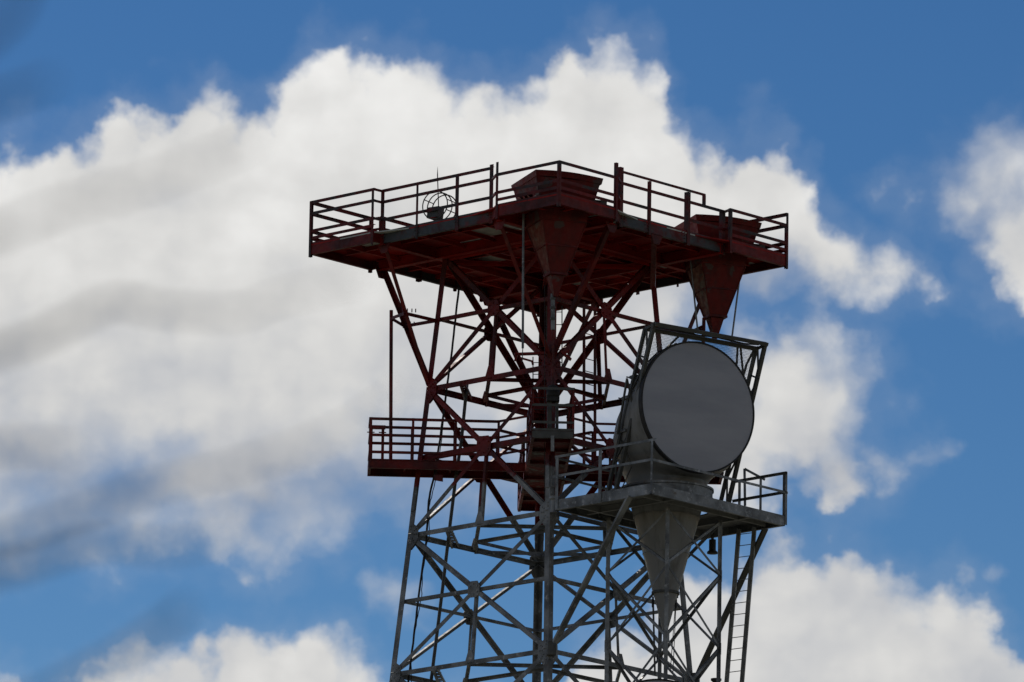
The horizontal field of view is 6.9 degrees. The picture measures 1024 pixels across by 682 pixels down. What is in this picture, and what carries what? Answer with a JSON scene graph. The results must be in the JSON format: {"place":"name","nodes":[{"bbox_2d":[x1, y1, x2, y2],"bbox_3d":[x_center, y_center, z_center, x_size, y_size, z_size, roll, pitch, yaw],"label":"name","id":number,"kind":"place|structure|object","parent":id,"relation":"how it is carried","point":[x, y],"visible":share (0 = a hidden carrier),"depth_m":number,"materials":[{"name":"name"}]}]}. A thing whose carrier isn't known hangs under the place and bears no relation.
{"place":"outdoors","nodes":[
{"label":"outdoors","id":0,"kind":"place"},
{"bbox_2d":[0,0,1023,681],"label":"sky","id":1,"kind":"structure","parent":0,"point":[889,134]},
{"label":"ground","id":2,"kind":"structure","parent":0,"visible":0},
{"bbox_2d":[0,0,400,681],"bbox_3d":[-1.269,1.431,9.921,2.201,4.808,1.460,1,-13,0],"label":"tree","id":3,"kind":"object","parent":2,"relation":"on","point":[20,564],"visible":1,"depth_m":10.38,"materials":[{"name":"grey plant"}]},
{"bbox_2d":[308,160,788,681],"bbox_3d":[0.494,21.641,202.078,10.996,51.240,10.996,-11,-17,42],"label":"lattice tower","id":4,"kind":"structure","parent":2,"relation":"on","point":[620,258],"depth_m":206.02,"materials":[{"name":"metal"}]},
{"bbox_2d":[411,345,452,681],"bbox_3d":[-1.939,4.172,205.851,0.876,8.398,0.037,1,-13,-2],"label":"cord","id":5,"kind":"object","parent":4,"relation":"hanging from","point":[429,529],"visible":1,"depth_m":205.71,"materials":[{"name":"black rubber"}]},
{"bbox_2d":[407,287,459,681],"bbox_3d":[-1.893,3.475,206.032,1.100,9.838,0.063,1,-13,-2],"label":"cable","id":6,"kind":"object","parent":4,"relation":"hanging from","point":[431,486],"visible":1,"depth_m":205.98,"materials":[{"name":"black rubber"}]},
{"bbox_2d":[422,191,454,220],"bbox_3d":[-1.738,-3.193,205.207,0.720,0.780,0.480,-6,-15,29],"label":"hoop cage","id":7,"kind":"object","parent":4,"relation":"on","point":[435,215],"visible":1,"depth_m":205.10,"materials":[{"name":"metal"}]},
{"bbox_2d":[437,168,438,205],"bbox_3d":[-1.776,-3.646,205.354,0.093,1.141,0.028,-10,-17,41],"label":"lightning rod","id":8,"kind":"object","parent":7,"relation":"attached to","point":[437,187],"visible":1,"depth_m":205.37,"materials":[{"name":"metal"}]},
{"bbox_2d":[429,385,468,681],"bbox_3d":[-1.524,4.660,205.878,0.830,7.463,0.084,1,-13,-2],"label":"conduit","id":9,"kind":"object","parent":4,"relation":"attached to","point":[447,543],"visible":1,"depth_m":205.77,"materials":[{"name":"metal"}]},
{"bbox_2d":[522,213,524,361],"bbox_3d":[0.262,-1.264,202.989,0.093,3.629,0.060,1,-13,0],"label":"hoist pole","id":10,"kind":"object","parent":4,"relation":"hanging from","point":[523,234],"visible":1,"depth_m":203.04,"materials":[{"name":"metal"}]},
{"bbox_2d":[532,357,545,409],"bbox_3d":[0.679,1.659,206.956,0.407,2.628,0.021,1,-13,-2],"label":"ladder","id":11,"kind":"object","parent":4,"relation":"attached to","point":[533,374],"visible":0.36,"depth_m":207.13,"materials":[{"name":"metal"}]},
{"bbox_2d":[544,285,544,499],"bbox_3d":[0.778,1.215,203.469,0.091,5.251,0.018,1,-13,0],"label":"cable","id":12,"kind":"object","parent":4,"relation":"hanging from","point":[544,390],"visible":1,"depth_m":203.52,"materials":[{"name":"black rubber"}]},
{"bbox_2d":[546,306,562,365],"bbox_3d":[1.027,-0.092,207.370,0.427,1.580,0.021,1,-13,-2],"label":"ladder","id":13,"kind":"object","parent":4,"relation":"attached to","point":[556,324],"visible":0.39,"depth_m":207.44,"materials":[{"name":"metal"}]},
{"bbox_2d":[511,169,606,296],"bbox_3d":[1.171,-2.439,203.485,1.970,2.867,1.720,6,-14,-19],"label":"horn antenna","id":14,"kind":"object","parent":4,"relation":"attached to","point":[555,233],"visible":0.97,"depth_m":203.07,"materials":[{"name":"paint"}]},
{"bbox_2d":[546,293,559,450],"bbox_3d":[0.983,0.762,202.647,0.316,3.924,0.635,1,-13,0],"label":"waveguide","id":15,"kind":"object","parent":14,"relation":"attached to","point":[552,396],"visible":1,"depth_m":202.62,"materials":[{"name":"metal"}]},
{"bbox_2d":[582,301,595,463],"bbox_3d":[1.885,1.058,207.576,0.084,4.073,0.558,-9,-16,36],"label":"ladder","id":16,"kind":"object","parent":4,"relation":"attached to","point":[594,410],"visible":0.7,"depth_m":207.60,"materials":[{"name":"metal"}]},
{"bbox_2d":[547,438,787,681],"bbox_3d":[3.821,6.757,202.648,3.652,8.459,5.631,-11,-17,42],"label":"antenna platform","id":17,"kind":"structure","parent":4,"relation":"attached to","point":[719,518],"depth_m":202.19,"materials":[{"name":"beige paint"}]},
{"bbox_2d":[637,679,676,681],"bbox_3d":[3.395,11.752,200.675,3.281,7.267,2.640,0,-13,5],"label":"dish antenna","id":18,"kind":"object","parent":17,"relation":"attached to","point":[656,680],"visible":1,"depth_m":200.23,"materials":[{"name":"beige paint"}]},
{"bbox_2d":[603,322,768,652],"bbox_3d":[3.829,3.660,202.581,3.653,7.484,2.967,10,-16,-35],"label":"dish antenna","id":19,"kind":"object","parent":17,"relation":"attached to","point":[688,403],"visible":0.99,"depth_m":202.08,"materials":[{"name":"beige paint"}]},
{"bbox_2d":[651,594,655,675],"bbox_3d":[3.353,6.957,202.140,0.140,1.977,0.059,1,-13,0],"label":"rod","id":20,"kind":"object","parent":19,"relation":"hanging from","point":[653,634],"visible":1,"depth_m":202.12,"materials":[{"name":"metal"}]},
{"bbox_2d":[670,595,677,671],"bbox_3d":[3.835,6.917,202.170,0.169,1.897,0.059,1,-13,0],"label":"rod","id":21,"kind":"object","parent":19,"relation":"hanging from","point":[674,635],"visible":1,"depth_m":202.14,"materials":[{"name":"metal"}]},
{"bbox_2d":[707,532,717,554],"bbox_3d":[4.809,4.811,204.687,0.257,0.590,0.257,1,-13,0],"label":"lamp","id":22,"kind":"object","parent":17,"relation":"hanging from","point":[712,546],"visible":0.97,"depth_m":204.60,"materials":[{"name":"black metal"}]},
{"bbox_2d":[724,526,756,681],"bbox_3d":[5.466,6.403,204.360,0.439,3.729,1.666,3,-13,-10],"label":"ladder","id":23,"kind":"object","parent":17,"relation":"attached to","point":[733,603],"visible":1,"depth_m":204.33,"materials":[{"name":"grey metal"}]},
{"bbox_2d":[675,214,764,338],"bbox_3d":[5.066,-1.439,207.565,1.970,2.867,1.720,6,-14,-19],"label":"horn antenna","id":24,"kind":"object","parent":4,"relation":"attached to","point":[716,279],"visible":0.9,"depth_m":207.14,"materials":[{"name":"paint"}]},
{"bbox_2d":[690,261,697,328],"bbox_3d":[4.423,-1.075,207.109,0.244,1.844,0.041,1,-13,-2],"label":"rod","id":25,"kind":"object","parent":24,"relation":"attached to","point":[694,295],"visible":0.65,"depth_m":207.10,"materials":[{"name":"metal"}]},
{"bbox_2d":[731,283,739,335],"bbox_3d":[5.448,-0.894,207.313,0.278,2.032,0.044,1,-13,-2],"label":"rod","id":26,"kind":"object","parent":24,"relation":"attached to","point":[735,310],"visible":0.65,"depth_m":207.25,"materials":[{"name":"grey metal"}]}
]}

